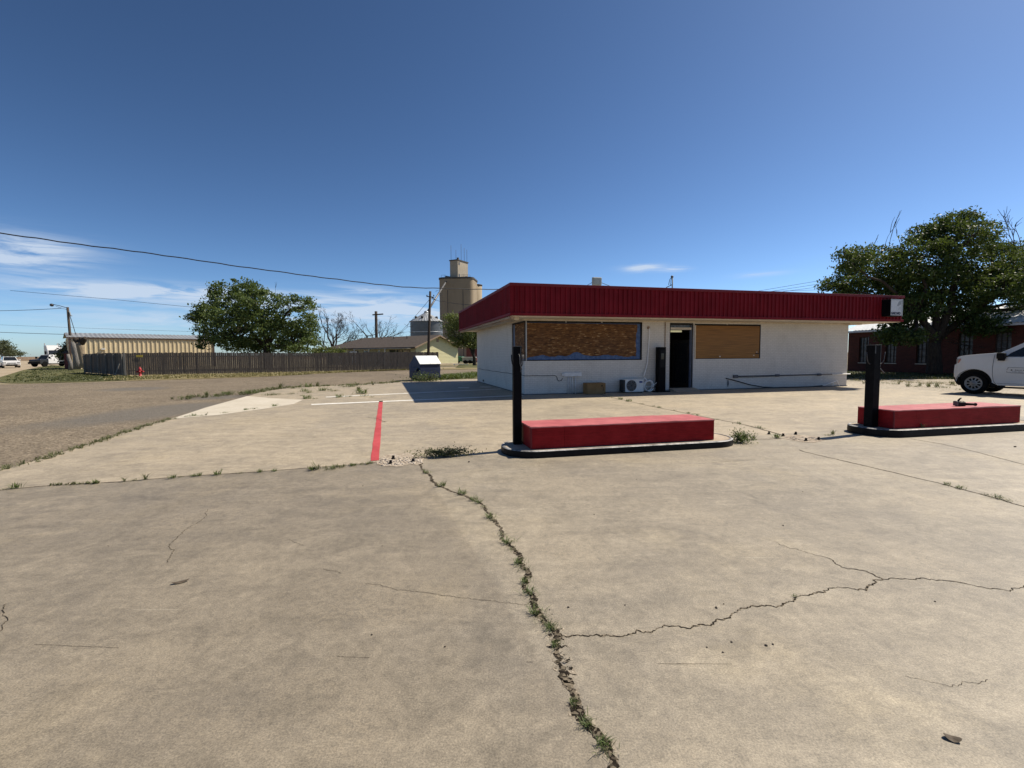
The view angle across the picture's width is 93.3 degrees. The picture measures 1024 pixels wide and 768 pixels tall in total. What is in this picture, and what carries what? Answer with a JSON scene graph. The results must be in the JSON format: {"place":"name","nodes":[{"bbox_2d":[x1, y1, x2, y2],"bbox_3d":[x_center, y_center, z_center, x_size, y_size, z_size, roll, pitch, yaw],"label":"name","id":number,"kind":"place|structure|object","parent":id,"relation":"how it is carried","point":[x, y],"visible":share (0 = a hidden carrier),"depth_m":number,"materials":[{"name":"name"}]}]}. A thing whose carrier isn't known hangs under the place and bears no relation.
{"place":"outdoors","nodes":[
{"label":"outdoors","id":0,"kind":"place"},
{"bbox_2d":[0,361,58,382],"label":"dirt track","id":1,"kind":"structure","parent":0,"point":[8,370],"depth_m":67.52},
{"bbox_2d":[0,339,20,356],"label":"tree","id":2,"kind":"object","parent":1,"relation":"on","point":[6,348],"visible":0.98,"depth_m":119.52,"materials":[{"name":"green plant"}]},
{"bbox_2d":[0,357,20,367],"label":"parked car","id":3,"kind":"object","parent":1,"relation":"on","point":[9,361],"visible":1,"depth_m":70.29,"materials":[{"name":"white paint"}]},
{"bbox_2d":[44,343,60,360],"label":"semi truck","id":4,"kind":"object","parent":1,"relation":"on","point":[49,349],"visible":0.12,"depth_m":101.17,"materials":[{"name":"white paint"}]},
{"bbox_2d":[0,365,160,382],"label":"lawn","id":5,"kind":"structure","parent":0,"point":[3,378],"depth_m":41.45,"materials":[{"name":"plant"}]},
{"bbox_2d":[28,354,63,366],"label":"flatbed truck","id":6,"kind":"object","parent":5,"relation":"on","point":[44,360],"visible":0.76,"depth_m":77.12,"materials":[{"name":"black paint"}]},
{"bbox_2d":[51,341,66,362],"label":"leaning shrub","id":7,"kind":"object","parent":5,"relation":"on","point":[58,355],"visible":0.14,"depth_m":64.68,"materials":[{"name":"green plant"}]},
{"bbox_2d":[50,304,71,335],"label":"street light","id":8,"kind":"object","parent":5,"relation":"on","point":[68,319],"visible":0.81,"depth_m":61.49,"materials":[{"name":"grey metal"}]},
{"bbox_2d":[62,350,68,368],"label":"trunk","id":9,"kind":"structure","parent":5,"relation":"on","point":[66,364],"depth_m":62.64,"materials":[{"name":"brown"}]},
{"bbox_2d":[66,354,72,369],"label":"old post","id":10,"kind":"object","parent":5,"relation":"on","point":[70,365],"visible":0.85,"depth_m":56.81,"materials":[{"name":"grey wood"}]},
{"bbox_2d":[71,342,80,369],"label":"dead snag","id":11,"kind":"object","parent":5,"relation":"on","point":[76,362],"visible":0.75,"depth_m":59.62,"materials":[{"name":"wood"}]},
{"bbox_2d":[73,336,86,367],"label":"pollarded trunk","id":12,"kind":"object","parent":5,"relation":"on","point":[80,342],"visible":0.88,"depth_m":55.58,"materials":[{"name":"brown wood"}]},
{"bbox_2d":[82,353,123,374],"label":"wooden fence","id":13,"kind":"object","parent":5,"relation":"on","point":[103,363],"visible":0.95,"depth_m":43.03,"materials":[{"name":"wood"}]},
{"bbox_2d":[63,332,214,368],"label":"metal building","id":14,"kind":"structure","parent":5,"relation":"on","point":[100,343],"depth_m":65.92,"materials":[{"name":"beige metal"}]},
{"bbox_2d":[136,367,143,375],"bbox_3d":[-28.695,-0.940,37.291,0.446,0.775,0.444,1,4,18],"label":"fire hydrant","id":15,"kind":"object","parent":5,"relation":"on","point":[139,371],"visible":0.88,"depth_m":37.22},
{"bbox_2d":[10,290,186,306],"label":"overhead cable","id":16,"kind":"object","parent":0,"point":[101,298],"visible":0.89,"depth_m":59.30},
{"bbox_2d":[14,325,191,331],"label":"overhead cable","id":17,"kind":"object","parent":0,"point":[98,328],"visible":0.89,"depth_m":89.51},
{"bbox_2d":[0,370,476,468],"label":"street","id":18,"kind":"structure","parent":0,"point":[38,420],"depth_m":16.78,"materials":[{"name":"asphalt"}]},
{"bbox_2d":[409,356,440,379],"bbox_3d":[-5.607,-1.056,31.086,1.740,1.532,1.470,-3,5,-40],"label":"dumpster","id":19,"kind":"object","parent":18,"relation":"on","point":[428,364],"visible":0.91,"depth_m":30.62,"materials":[{"name":"blue metal"}]},
{"bbox_2d":[426,291,435,355],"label":"utility pole","id":20,"kind":"object","parent":18,"relation":"on","point":[429,323],"visible":0.93,"depth_m":50.10,"materials":[{"name":"wood"}]},
{"bbox_2d":[0,232,497,289],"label":"overhead cable","id":21,"kind":"object","parent":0,"point":[229,265],"visible":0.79,"depth_m":21.98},
{"bbox_2d":[103,368,476,380],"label":"verge","id":22,"kind":"structure","parent":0,"point":[247,376],"depth_m":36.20,"materials":[{"name":"plant"}]},
{"bbox_2d":[123,352,437,375],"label":"wooden fence","id":23,"kind":"object","parent":22,"relation":"on","point":[197,364],"visible":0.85,"depth_m":44.31,"materials":[{"name":"wood"}]},
{"bbox_2d":[0,357,847,383],"bbox_3d":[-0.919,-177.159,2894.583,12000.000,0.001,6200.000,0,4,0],"label":"ground","id":24,"kind":"structure","parent":0,"point":[442,367],"depth_m":45.30,"materials":[{"name":"plant"}]},
{"bbox_2d":[1,351,30,357],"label":"bush","id":25,"kind":"object","parent":24,"relation":"on","point":[20,354],"visible":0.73,"depth_m":188.75,"materials":[{"name":"green plant"}]},
{"bbox_2d":[179,276,323,367],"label":"elm tree","id":26,"kind":"object","parent":24,"relation":"on","point":[251,299],"visible":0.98,"depth_m":56.00,"materials":[{"name":"green plant"}]},
{"bbox_2d":[307,345,346,357],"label":"bush","id":27,"kind":"object","parent":24,"relation":"on","point":[325,351],"visible":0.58,"depth_m":75.35,"materials":[{"name":"green plant"}]},
{"bbox_2d":[316,308,367,347],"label":"bare tree","id":28,"kind":"object","parent":24,"relation":"on","point":[336,330],"visible":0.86,"depth_m":90.75,"materials":[{"name":"brown plant"}]},
{"bbox_2d":[372,311,382,337],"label":"utility pole","id":29,"kind":"object","parent":24,"relation":"on","point":[376,325],"visible":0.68,"depth_m":104.16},
{"bbox_2d":[344,311,412,337],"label":"bare tree","id":30,"kind":"object","parent":24,"relation":"on","point":[379,326],"visible":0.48,"depth_m":106.63,"materials":[{"name":"brown plant"}]},
{"bbox_2d":[326,335,462,364],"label":"house","id":31,"kind":"structure","parent":24,"relation":"on","point":[447,351],"depth_m":76.93,"materials":[{"name":"beige"}]},
{"bbox_2d":[409,311,442,335],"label":"grain bin","id":32,"kind":"object","parent":24,"relation":"on","point":[419,324],"visible":0.38,"depth_m":179.09,"materials":[{"name":"metal"}]},
{"bbox_2d":[461,357,476,363],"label":"trailer","id":33,"kind":"object","parent":24,"relation":"on","point":[469,360],"visible":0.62,"depth_m":84.26,"materials":[{"name":"white metal"}]},
{"bbox_2d":[466,345,476,361],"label":"outbuilding","id":34,"kind":"structure","parent":24,"relation":"on","point":[468,353],"depth_m":99.80,"materials":[{"name":"brown"}]},
{"bbox_2d":[0,355,847,360],"bbox_3d":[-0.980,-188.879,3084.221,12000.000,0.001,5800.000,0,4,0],"label":"field","id":35,"kind":"structure","parent":0,"point":[25,358],"depth_m":426.18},
{"bbox_2d":[439,257,481,356],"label":"grain elevator","id":36,"kind":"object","parent":35,"relation":"on","point":[458,277],"visible":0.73,"depth_m":213.54,"materials":[{"name":"concrete"}]},
{"bbox_2d":[427,281,446,310],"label":"grain spout","id":37,"kind":"object","parent":36,"relation":"attached to","point":[437,295],"visible":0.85,"depth_m":199.42,"materials":[{"name":"metal"}]},
{"bbox_2d":[439,371,476,378],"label":"curb grass","id":38,"kind":"structure","parent":0,"point":[460,375],"depth_m":32.79,"materials":[{"name":"plant"}]},
{"bbox_2d":[457,363,476,367],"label":"house lawn","id":39,"kind":"structure","parent":0,"point":[466,366],"depth_m":64.76,"materials":[{"name":"plant"}]},
{"bbox_2d":[439,310,476,364],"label":"tree","id":40,"kind":"object","parent":39,"relation":"on","point":[469,339],"visible":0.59,"depth_m":69.45,"materials":[{"name":"green plant"}]},
{"bbox_2d":[0,379,1023,767],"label":"concrete forecourt","id":41,"kind":"structure","parent":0,"point":[276,631],"depth_m":3.26,"materials":[{"name":"concrete"}]},
{"bbox_2d":[8,481,25,488],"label":"weed tuft","id":42,"kind":"object","parent":41,"relation":"on","point":[15,485],"visible":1,"depth_m":5.89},
{"bbox_2d":[49,480,98,485],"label":"joint grass","id":43,"kind":"structure","parent":41,"relation":"on","point":[72,483],"depth_m":6.05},
{"bbox_2d":[0,417,176,469],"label":"edge grass","id":44,"kind":"structure","parent":41,"relation":"on","point":[51,455],"depth_m":8.54,"materials":[{"name":"plant"}]},
{"bbox_2d":[4,462,374,489],"bbox_3d":[-4.767,1.238,6.278,5.839,0.001,0.117,-1,4,-18],"label":"slab joint","id":45,"kind":"object","parent":41,"relation":"on","point":[158,478],"visible":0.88,"depth_m":6.29,"materials":[{"name":"soil"}]},
{"bbox_2d":[173,396,300,418],"bbox_3d":[-8.439,0.657,15.959,2.466,0.001,7.010,-1,4,-13],"label":"pale concrete patch","id":46,"kind":"object","parent":41,"relation":"on","point":[249,403],"visible":1,"depth_m":15.45,"materials":[{"name":"concrete"}]},
{"bbox_2d":[238,389,256,393],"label":"weed tuft","id":47,"kind":"object","parent":41,"relation":"on","point":[248,391],"visible":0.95,"depth_m":20.14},
{"bbox_2d":[171,380,408,399],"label":"edge grass","id":48,"kind":"structure","parent":41,"relation":"on","point":[219,394],"depth_m":22.38,"materials":[{"name":"plant"}]},
{"bbox_2d":[307,461,370,468],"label":"joint grass","id":49,"kind":"structure","parent":41,"relation":"on","point":[337,465],"depth_m":6.92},
{"bbox_2d":[352,388,368,393],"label":"weed tuft","id":50,"kind":"object","parent":41,"relation":"on","point":[361,391],"visible":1,"depth_m":20.00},
{"bbox_2d":[42,644,710,663],"bbox_3d":[-0.169,1.444,2.554,4.992,0.001,0.065,0,4,2],"label":"saw cut","id":51,"kind":"object","parent":41,"relation":"on","point":[344,656],"visible":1,"depth_m":2.49,"materials":[{"name":"concrete"}]},
{"bbox_2d":[371,401,382,460],"bbox_3d":[-3.304,0.874,12.000,0.138,0.001,9.711,-1,4,-15],"label":"red painted line","id":52,"kind":"object","parent":41,"relation":"on","point":[376,445],"visible":1,"depth_m":9.57,"materials":[{"name":"paint"}]},
{"bbox_2d":[376,453,423,466],"bbox_3d":[-1.696,1.152,7.375,0.740,0.001,0.933,0,4,0],"label":"broken patch","id":53,"kind":"object","parent":41,"relation":"on","point":[397,455],"visible":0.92,"depth_m":7.51,"materials":[{"name":"concrete"}]},
{"bbox_2d":[379,457,422,465],"bbox_3d":[-1.672,1.158,7.274,0.649,0.039,0.536,-1,4,-14],"label":"rubble","id":54,"kind":"object","parent":41,"relation":"on","point":[400,462],"visible":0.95,"depth_m":7.23,"materials":[{"name":"concrete"}]},
{"bbox_2d":[289,539,526,604],"bbox_3d":[-0.990,1.388,3.526,2.330,0.001,0.287,2,4,29],"label":"concrete crack","id":55,"kind":"object","parent":41,"relation":"on","point":[432,593],"visible":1,"depth_m":3.21,"materials":[{"name":"concrete"}]},
{"bbox_2d":[331,389,491,396],"bbox_3d":[-3.784,0.360,20.361,7.672,0.001,0.285,-2,4,-30],"label":"white painted line","id":56,"kind":"object","parent":41,"relation":"on","point":[418,392],"visible":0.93,"depth_m":20.14,"materials":[{"name":"paint"}]},
{"bbox_2d":[311,395,523,404],"bbox_3d":[-3.042,0.551,17.200,7.584,0.001,0.327,-2,4,-24],"label":"white painted line","id":57,"kind":"object","parent":41,"relation":"on","point":[409,400],"visible":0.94,"depth_m":16.87,"materials":[{"name":"paint"}]},
{"bbox_2d":[406,370,447,381],"bbox_3d":[-5.324,-0.570,28.933,3.242,0.829,1.599,-1,4,-15],"label":"weed clump","id":58,"kind":"object","parent":41,"relation":"on","point":[419,378],"visible":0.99,"depth_m":28.91,"materials":[{"name":"plant"}]},
{"bbox_2d":[403,444,486,457],"bbox_3d":[-1.024,1.030,7.623,1.360,0.219,0.482,-1,4,-12],"label":"weed clump","id":59,"kind":"object","parent":41,"relation":"on","point":[449,452],"visible":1,"depth_m":7.57,"materials":[{"name":"plant"}]},
{"bbox_2d":[501,535,522,543],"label":"weed tuft","id":60,"kind":"object","parent":41,"relation":"on","point":[506,541],"visible":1,"depth_m":4.09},
{"bbox_2d":[422,467,615,756],"bbox_3d":[-0.318,1.322,4.565,0.454,0.001,5.872,-1,4,-18],"label":"chipped edge","id":61,"kind":"object","parent":41,"relation":"on","point":[570,714],"visible":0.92,"depth_m":2.14,"materials":[{"name":"concrete"}]},
{"bbox_2d":[419,463,619,767],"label":"concrete crack","id":62,"kind":"object","parent":41,"relation":"on","point":[577,710],"visible":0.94,"depth_m":2.47,"materials":[{"name":"soil"}]},
{"bbox_2d":[545,621,558,633],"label":"weed tuft","id":63,"kind":"object","parent":62,"relation":"on","point":[548,626],"visible":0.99,"depth_m":2.82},
{"bbox_2d":[569,695,579,706],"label":"weed tuft","id":64,"kind":"object","parent":62,"relation":"on","point":[576,700],"visible":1,"depth_m":2.22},
{"bbox_2d":[576,706,595,727],"bbox_3d":[0.310,1.453,2.104,0.096,0.028,0.112,-1,4,-17],"label":"weed tuft","id":65,"kind":"object","parent":62,"relation":"on","point":[585,722],"visible":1,"depth_m":2.09,"materials":[{"name":"plant"}]},
{"bbox_2d":[591,731,619,753],"bbox_3d":[0.380,1.461,1.949,0.108,0.032,0.125,1,4,15],"label":"weed tuft","id":66,"kind":"object","parent":62,"relation":"on","point":[601,740],"visible":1,"depth_m":1.98,"materials":[{"name":"plant"}]},
{"bbox_2d":[513,556,525,566],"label":"weed tuft","id":67,"kind":"object","parent":41,"relation":"on","point":[517,561],"visible":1,"depth_m":3.69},
{"bbox_2d":[512,583,538,597],"bbox_3d":[0.103,1.380,3.208,0.163,0.042,0.140,-3,4,-34],"label":"weed tuft","id":68,"kind":"object","parent":41,"relation":"on","point":[528,590],"visible":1,"depth_m":3.25,"materials":[{"name":"plant"}]},
{"bbox_2d":[525,603,550,615],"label":"weed tuft","id":69,"kind":"object","parent":41,"relation":"on","point":[534,610],"visible":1,"depth_m":2.99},
{"bbox_2d":[534,615,557,629],"bbox_3d":[0.200,1.408,2.850,0.185,0.028,0.156,-1,4,-3],"label":"weed tuft","id":70,"kind":"object","parent":41,"relation":"on","point":[546,621],"visible":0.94,"depth_m":2.87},
{"bbox_2d":[546,628,576,674],"bbox_3d":[0.309,1.460,2.259,0.177,0.001,1.126,-1,4,-7],"label":"chipped edge","id":71,"kind":"object","parent":41,"relation":"on","point":[556,669],"visible":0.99,"depth_m":2.57,"materials":[{"name":"concrete"}]},
{"bbox_2d":[583,382,605,393],"bbox_3d":[3.293,0.170,19.337,0.790,0.434,0.423,-1,4,-15],"label":"cardboard box","id":72,"kind":"object","parent":41,"relation":"on","point":[595,388],"visible":1,"depth_m":19.15,"materials":[{"name":"cardboard"}]},
{"bbox_2d":[595,740,620,759],"bbox_3d":[0.374,1.467,1.947,0.127,0.019,0.107,3,5,41],"label":"weed tuft","id":73,"kind":"object","parent":41,"relation":"on","point":[607,750],"visible":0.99,"depth_m":1.94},
{"bbox_2d":[501,433,732,457],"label":"pump island","id":74,"kind":"structure","parent":41,"relation":"on","point":[511,449],"depth_m":7.79,"materials":[{"name":"concrete"}]},
{"bbox_2d":[511,346,523,444],"bbox_3d":[0.086,0.188,8.001,0.210,1.626,0.172,-1,4,-13],"label":"hose post","id":75,"kind":"object","parent":74,"relation":"on","point":[516,359],"visible":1,"depth_m":7.95,"materials":[{"name":"metal"}]},
{"bbox_2d":[522,414,714,448],"bbox_3d":[1.797,0.791,8.289,3.288,0.356,0.759,-1,4,-13],"label":"cover box","id":76,"kind":"object","parent":74,"relation":"on","point":[555,433],"visible":0.96,"depth_m":7.97,"materials":[{"name":"red paint"}]},
{"bbox_2d":[619,379,643,392],"bbox_3d":[4.899,0.077,19.792,0.930,0.555,0.357,-1,4,-15],"label":"air conditioner","id":77,"kind":"object","parent":41,"relation":"on","point":[630,385],"visible":1,"depth_m":19.64,"materials":[{"name":"white metal"}]},
{"bbox_2d":[643,378,656,391],"bbox_3d":[5.756,0.011,20.081,0.676,0.600,0.153,-1,4,-15],"label":"tubing coil","id":78,"kind":"object","parent":41,"relation":"on","point":[651,386],"visible":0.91,"depth_m":20.03,"materials":[{"name":"plastic"}]},
{"bbox_2d":[651,347,669,391],"bbox_3d":[6.115,-0.602,20.072,0.827,1.856,0.400,-1,4,-15],"label":"pedestal","id":79,"kind":"object","parent":41,"relation":"on","point":[660,375],"visible":0.98,"depth_m":19.96,"materials":[{"name":"black paint"}]},
{"bbox_2d":[458,282,904,394],"bbox_3d":[7.303,-2.100,25.671,18.526,4.150,12.406,-1,4,-15],"label":"service station","id":80,"kind":"object","parent":41,"relation":"on","point":[570,338],"visible":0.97,"depth_m":20.28,"materials":[{"name":"white paint"}]},
{"bbox_2d":[512,321,641,360],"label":"shop window","id":81,"kind":"structure","parent":80,"relation":"in","point":[550,340],"depth_m":19.50,"materials":[{"name":"wood"}]},
{"bbox_2d":[592,277,601,284],"bbox_3d":[3.969,-4.262,22.685,0.470,1.470,0.212,-1,4,-15],"label":"rooftop unit","id":82,"kind":"object","parent":80,"relation":"on","point":[596,280],"visible":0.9,"depth_m":22.55,"materials":[{"name":"white metal"}]},
{"bbox_2d":[669,323,693,387],"bbox_3d":[7.083,-1.236,21.159,1.145,2.785,1.139,-1,4,-15],"label":"doorway","id":83,"kind":"structure","parent":80,"relation":"in","point":[682,368],"depth_m":21.09,"materials":[{"name":"black glass"}]},
{"bbox_2d":[694,324,760,358],"bbox_3d":[9.464,-1.863,21.196,3.390,1.508,0.082,-1,4,-15],"label":"shop window","id":84,"kind":"structure","parent":80,"relation":"in","point":[721,341],"depth_m":21.16,"materials":[{"name":"wood"}]},
{"bbox_2d":[881,299,902,316],"bbox_3d":[16.948,-3.385,21.537,0.700,0.745,0.407,-1,4,-15],"label":"sign box","id":85,"kind":"object","parent":80,"relation":"attached to","point":[892,307],"visible":1,"depth_m":21.38,"materials":[{"name":"black paint"}]},
{"bbox_2d":[604,395,777,433],"bbox_3d":[4.421,0.702,14.179,0.264,0.001,9.732,-1,4,-11],"label":"slab joint","id":86,"kind":"object","parent":41,"relation":"on","point":[712,418],"visible":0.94,"depth_m":11.38,"materials":[{"name":"concrete"}]},
{"bbox_2d":[560,579,882,636],"bbox_3d":[1.463,1.407,3.006,2.454,0.001,0.169,-1,4,-16],"label":"concrete crack","id":87,"kind":"object","parent":41,"relation":"on","point":[692,626],"visible":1,"depth_m":2.92,"materials":[{"name":"concrete"}]},
{"bbox_2d":[729,423,757,443],"bbox_3d":[4.093,0.869,8.629,0.569,0.360,0.561,0,4,0],"label":"weed clump","id":88,"kind":"object","parent":41,"relation":"on","point":[739,436],"visible":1,"depth_m":8.61,"materials":[{"name":"plant"}]},
{"bbox_2d":[782,435,825,442],"bbox_3d":[5.418,1.014,9.010,0.720,0.001,0.846,0,4,0],"label":"broken patch","id":89,"kind":"object","parent":41,"relation":"on","point":[799,437],"visible":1,"depth_m":9.01,"materials":[{"name":"concrete"}]},
{"bbox_2d":[790,436,820,440],"bbox_3d":[5.404,1.016,8.998,0.561,0.031,0.432,1,4,15],"label":"rubble","id":90,"kind":"object","parent":41,"relation":"on","point":[792,438],"visible":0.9,"depth_m":8.98,"materials":[{"name":"concrete"}]},
{"bbox_2d":[779,544,882,578],"bbox_3d":[2.416,1.356,3.763,0.089,0.001,0.806,-2,4,-30],"label":"concrete crack","id":91,"kind":"object","parent":41,"relation":"on","point":[841,566],"visible":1,"depth_m":3.60,"materials":[{"name":"concrete"}]},
{"bbox_2d":[800,450,1021,505],"bbox_3d":[5.077,1.192,6.193,0.201,0.001,3.624,-1,4,-9],"label":"slab joint","id":92,"kind":"object","parent":41,"relation":"on","point":[919,478],"visible":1,"depth_m":6.12,"materials":[{"name":"soil"}]},
{"bbox_2d":[847,420,1023,437],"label":"pump island","id":93,"kind":"structure","parent":41,"relation":"on","point":[855,428],"depth_m":9.36,"materials":[{"name":"concrete"}]},
{"bbox_2d":[863,345,885,426],"bbox_3d":[7.084,0.035,9.489,0.434,1.607,0.186,-1,4,-13],"label":"hose post","id":94,"kind":"object","parent":93,"relation":"on","point":[872,382],"visible":1,"depth_m":9.43,"materials":[{"name":"metal"}]},
{"bbox_2d":[857,402,1020,428],"bbox_3d":[8.754,0.621,9.906,3.288,0.356,0.760,-1,4,-13],"label":"cover box","id":95,"kind":"object","parent":93,"relation":"on","point":[916,415],"visible":0.94,"depth_m":9.56,"materials":[{"name":"red paint"}]},
{"bbox_2d":[953,398,976,405],"bbox_3d":[9.221,0.361,9.826,0.501,0.177,0.080,-1,4,-8],"label":"fuel nozzle","id":96,"kind":"object","parent":95,"relation":"on","point":[958,403],"visible":1,"depth_m":9.79,"materials":[{"name":"black plastic"}]},
{"bbox_2d":[943,733,961,742],"bbox_3d":[1.820,1.460,1.997,0.060,0.012,0.042,2,4,29],"label":"stone","id":97,"kind":"object","parent":41,"relation":"on","point":[953,738],"visible":1,"depth_m":1.99,"materials":[{"name":"stone"}]},
{"bbox_2d":[888,577,1023,590],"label":"concrete crack","id":98,"kind":"object","parent":41,"relation":"on","point":[956,581],"visible":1,"depth_m":3.36,"materials":[{"name":"concrete"}]},
{"bbox_2d":[954,343,1023,393],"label":"pickup truck","id":99,"kind":"object","parent":41,"relation":"on","point":[982,373],"visible":1,"depth_m":17.88,"materials":[{"name":"white paint"}]},
{"bbox_2d":[0,0,1023,356],"label":"sky","id":100,"kind":"structure","parent":0,"point":[705,144],"materials":[{"name":"blue"}]},
{"bbox_2d":[847,370,953,378],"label":"rough lawn","id":101,"kind":"structure","parent":0,"point":[910,377],"depth_m":30.95,"materials":[{"name":"green plant"}]},
{"bbox_2d":[813,205,1023,374],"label":"shade tree","id":102,"kind":"object","parent":101,"relation":"on","point":[979,289],"visible":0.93,"depth_m":32.12,"materials":[{"name":"green plant"}]},
{"bbox_2d":[847,305,1023,373],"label":"brick building","id":103,"kind":"structure","parent":101,"relation":"on","point":[902,358],"depth_m":37.00,"materials":[{"name":"red brick"}]},
{"bbox_2d":[859,337,868,362],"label":"window","id":104,"kind":"structure","parent":103,"relation":"in","point":[864,341],"depth_m":41.67,"materials":[{"name":"grey glass"}]},
{"bbox_2d":[884,344,895,363],"bbox_3d":[30.876,-2.768,39.304,0.220,2.240,0.960,-1,4,-15],"label":"window","id":105,"kind":"structure","parent":103,"relation":"in","point":[891,350],"depth_m":39.41,"materials":[{"name":"grey glass"}]},
{"bbox_2d":[915,335,928,363],"bbox_3d":[31.487,-2.628,36.979,0.220,2.240,1.000,-1,4,-15],"label":"window","id":106,"kind":"structure","parent":103,"relation":"in","point":[922,348],"depth_m":37.13,"materials":[{"name":"grey glass"}]},
{"bbox_2d":[958,333,972,356],"bbox_3d":[32.207,-2.465,34.285,0.220,2.240,1.000,-1,4,-15],"label":"window","id":107,"kind":"structure","parent":103,"relation":"in","point":[961,338],"depth_m":34.38,"materials":[{"name":"grey glass"}]},
{"bbox_2d":[995,332,1011,352],"bbox_3d":[32.758,-2.340,32.212,0.220,2.240,1.000,-1,4,-15],"label":"window","id":108,"kind":"structure","parent":103,"relation":"in","point":[1003,343],"depth_m":32.28,"materials":[{"name":"grey glass"}]},
{"bbox_2d":[846,379,1023,396],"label":"gravel strip","id":109,"kind":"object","parent":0,"point":[953,389],"visible":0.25,"depth_m":22.52,"materials":[{"name":"gravel"}]},
{"bbox_2d":[848,377,956,385],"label":"rough grass","id":110,"kind":"structure","parent":109,"relation":"on","point":[857,379],"depth_m":26.54,"materials":[{"name":"plant"}]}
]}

